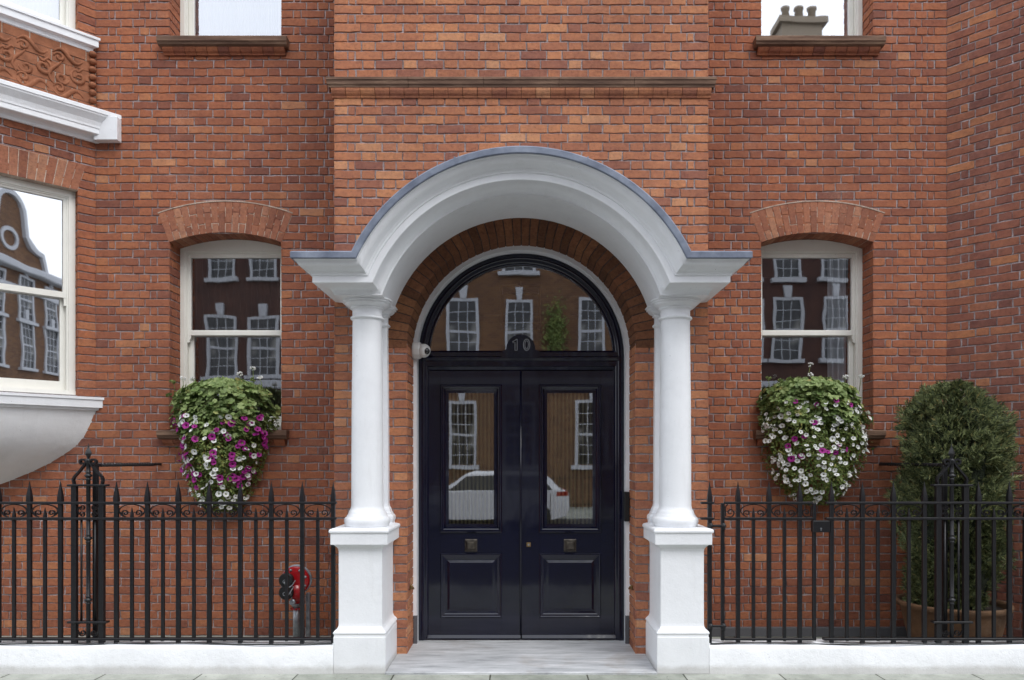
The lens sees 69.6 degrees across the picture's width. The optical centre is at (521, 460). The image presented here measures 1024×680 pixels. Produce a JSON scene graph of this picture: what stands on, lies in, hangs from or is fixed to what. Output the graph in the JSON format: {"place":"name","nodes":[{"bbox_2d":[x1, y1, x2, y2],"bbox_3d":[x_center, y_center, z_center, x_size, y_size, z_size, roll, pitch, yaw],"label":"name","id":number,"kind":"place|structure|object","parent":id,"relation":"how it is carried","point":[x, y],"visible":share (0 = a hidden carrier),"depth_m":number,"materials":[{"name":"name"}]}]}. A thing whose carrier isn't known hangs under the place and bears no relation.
{"place":"outdoors","nodes":[
{"label":"outdoors","id":0,"kind":"place"},
{"bbox_2d":[0,636,1023,679],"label":"pavement","id":1,"kind":"structure","parent":0,"point":[510,677],"depth_m":5.42,"materials":[{"name":"stone"}]},
{"bbox_2d":[0,641,332,673],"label":"plinth wall","id":2,"kind":"structure","parent":1,"relation":"on","point":[163,659],"depth_m":5.51,"materials":[{"name":"white paint"}]},
{"bbox_2d":[0,443,336,643],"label":"iron railing","id":3,"kind":"object","parent":2,"relation":"on","point":[98,621],"visible":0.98,"depth_m":5.57,"materials":[{"name":"black metal"}]},
{"bbox_2d":[279,564,311,636],"bbox_3d":[-1.945,1.249,6.338,0.287,0.702,0.179,0,0,-33],"label":"fire inlet","id":4,"kind":"object","parent":1,"relation":"on","point":[294,585],"visible":0.66,"depth_m":6.32,"materials":[{"name":"red metal"}]},
{"bbox_2d":[0,0,1023,674],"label":"brick building","id":5,"kind":"structure","parent":1,"relation":"on","point":[670,206],"depth_m":6.54,"materials":[{"name":"red brick"}]},
{"bbox_2d":[6,0,58,19],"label":"net curtain","id":6,"kind":"object","parent":5,"relation":"hanging from","point":[49,8],"depth_m":6.65,"materials":[{"name":"white fabric"}]},
{"bbox_2d":[0,0,74,28],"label":"window","id":7,"kind":"structure","parent":5,"relation":"in","point":[66,7],"depth_m":6.63,"materials":[{"name":"beige paint"}]},
{"bbox_2d":[0,176,75,394],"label":"window","id":8,"kind":"structure","parent":5,"relation":"in","point":[37,222],"depth_m":6.49,"materials":[{"name":"glass"}]},
{"bbox_2d":[165,366,280,512],"bbox_3d":[-2.673,-0.181,6.525,1.033,1.310,0.500,0,0,0],"label":"flower box","id":9,"kind":"object","parent":5,"relation":"attached to","point":[239,418],"visible":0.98,"depth_m":6.44,"materials":[{"name":"green plant"}]},
{"bbox_2d":[180,240,281,429],"bbox_3d":[-2.696,-1.168,6.965,1.020,1.807,0.134,0,0,0],"label":"window","id":10,"kind":"structure","parent":5,"relation":"in","point":[220,249],"depth_m":6.94,"materials":[{"name":"beige paint"}]},
{"bbox_2d":[180,0,281,35],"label":"window","id":11,"kind":"structure","parent":5,"relation":"in","point":[187,7],"depth_m":6.99,"materials":[{"name":"beige paint"}]},
{"bbox_2d":[193,259,280,416],"bbox_3d":[-2.696,-1.150,7.170,1.000,1.700,0.043,0,0,0],"label":"window pane","id":12,"kind":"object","parent":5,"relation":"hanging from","point":[236,294],"visible":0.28,"depth_m":7.17,"materials":[{"name":"clear glass"}]},
{"bbox_2d":[196,0,280,35],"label":"net curtain","id":13,"kind":"object","parent":5,"relation":"hanging from","point":[238,17],"depth_m":7.13,"materials":[{"name":"white fabric"}]},
{"bbox_2d":[412,342,430,358],"bbox_3d":[-0.856,-0.946,6.337,0.154,0.146,0.153,0,0,0],"label":"security camera","id":14,"kind":"object","parent":5,"relation":"attached to","point":[419,350],"visible":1,"depth_m":6.28,"materials":[{"name":"white plastic"}]},
{"bbox_2d":[449,393,493,523],"bbox_3d":[-0.444,0.000,6.560,0.520,1.400,0.032,0,0,0],"label":"door curtain","id":15,"kind":"object","parent":5,"relation":"hanging from","point":[471,458],"depth_m":6.56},
{"bbox_2d":[427,370,521,638],"bbox_3d":[-0.416,0.393,6.499,0.841,2.371,0.082,0,0,0],"label":"door leaf","id":16,"kind":"structure","parent":5,"relation":"in","point":[475,570],"depth_m":6.50,"materials":[{"name":"blue paint"}]},
{"bbox_2d":[522,370,615,638],"bbox_3d":[0.419,0.393,6.499,0.834,2.371,0.082,0,0,0],"label":"door leaf","id":17,"kind":"structure","parent":5,"relation":"in","point":[568,569],"depth_m":6.50,"materials":[{"name":"blue paint"}]},
{"bbox_2d":[547,393,591,523],"bbox_3d":[0.427,0.000,6.560,0.520,1.400,0.032,0,0,0],"label":"door curtain","id":18,"kind":"object","parent":5,"relation":"hanging from","point":[569,458],"depth_m":6.56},
{"bbox_2d":[624,492,628,521],"bbox_3d":[0.907,0.398,6.345,0.041,0.254,0.070,0,0,0],"label":"entry keypad","id":19,"kind":"object","parent":5,"relation":"attached to","point":[626,506],"visible":1,"depth_m":6.31,"materials":[{"name":"black plastic"}]},
{"bbox_2d":[761,240,862,428],"bbox_3d":[2.696,-1.168,6.965,1.020,1.807,0.134,0,0,0],"label":"window","id":20,"kind":"structure","parent":5,"relation":"in","point":[794,249],"depth_m":6.93,"materials":[{"name":"beige paint"}]},
{"bbox_2d":[761,0,862,35],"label":"window","id":21,"kind":"structure","parent":5,"relation":"in","point":[778,17],"depth_m":7.01,"materials":[{"name":"glass"}]},
{"bbox_2d":[752,362,873,505],"bbox_3d":[2.630,-0.230,6.529,1.108,1.286,0.491,0,0,0],"label":"flower box","id":22,"kind":"object","parent":5,"relation":"attached to","point":[795,404],"visible":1,"depth_m":6.43,"materials":[{"name":"green plant"}]},
{"bbox_2d":[709,639,1023,673],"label":"plinth wall","id":23,"kind":"structure","parent":1,"relation":"on","point":[851,659],"depth_m":5.51,"materials":[{"name":"white paint"}]},
{"bbox_2d":[700,481,713,642],"bbox_3d":[1.409,0.780,5.580,0.098,1.240,0.036,0,0,0],"label":"gate post","id":24,"kind":"object","parent":23,"relation":"on","point":[709,518],"visible":0.92,"depth_m":5.57,"materials":[{"name":"black metal"}]},
{"bbox_2d":[709,481,829,642],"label":"iron gate","id":25,"kind":"structure","parent":24,"relation":"attached to","point":[820,525],"depth_m":5.57,"materials":[{"name":"metal"}]},
{"bbox_2d":[822,443,1023,642],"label":"iron railing","id":26,"kind":"object","parent":23,"relation":"on","point":[941,621],"visible":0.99,"depth_m":5.57,"materials":[{"name":"black metal"}]},
{"bbox_2d":[882,378,1023,636],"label":"potted conifer","id":27,"kind":"object","parent":1,"relation":"on","point":[973,426],"visible":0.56,"depth_m":5.95,"materials":[{"name":"plant"}]}
]}

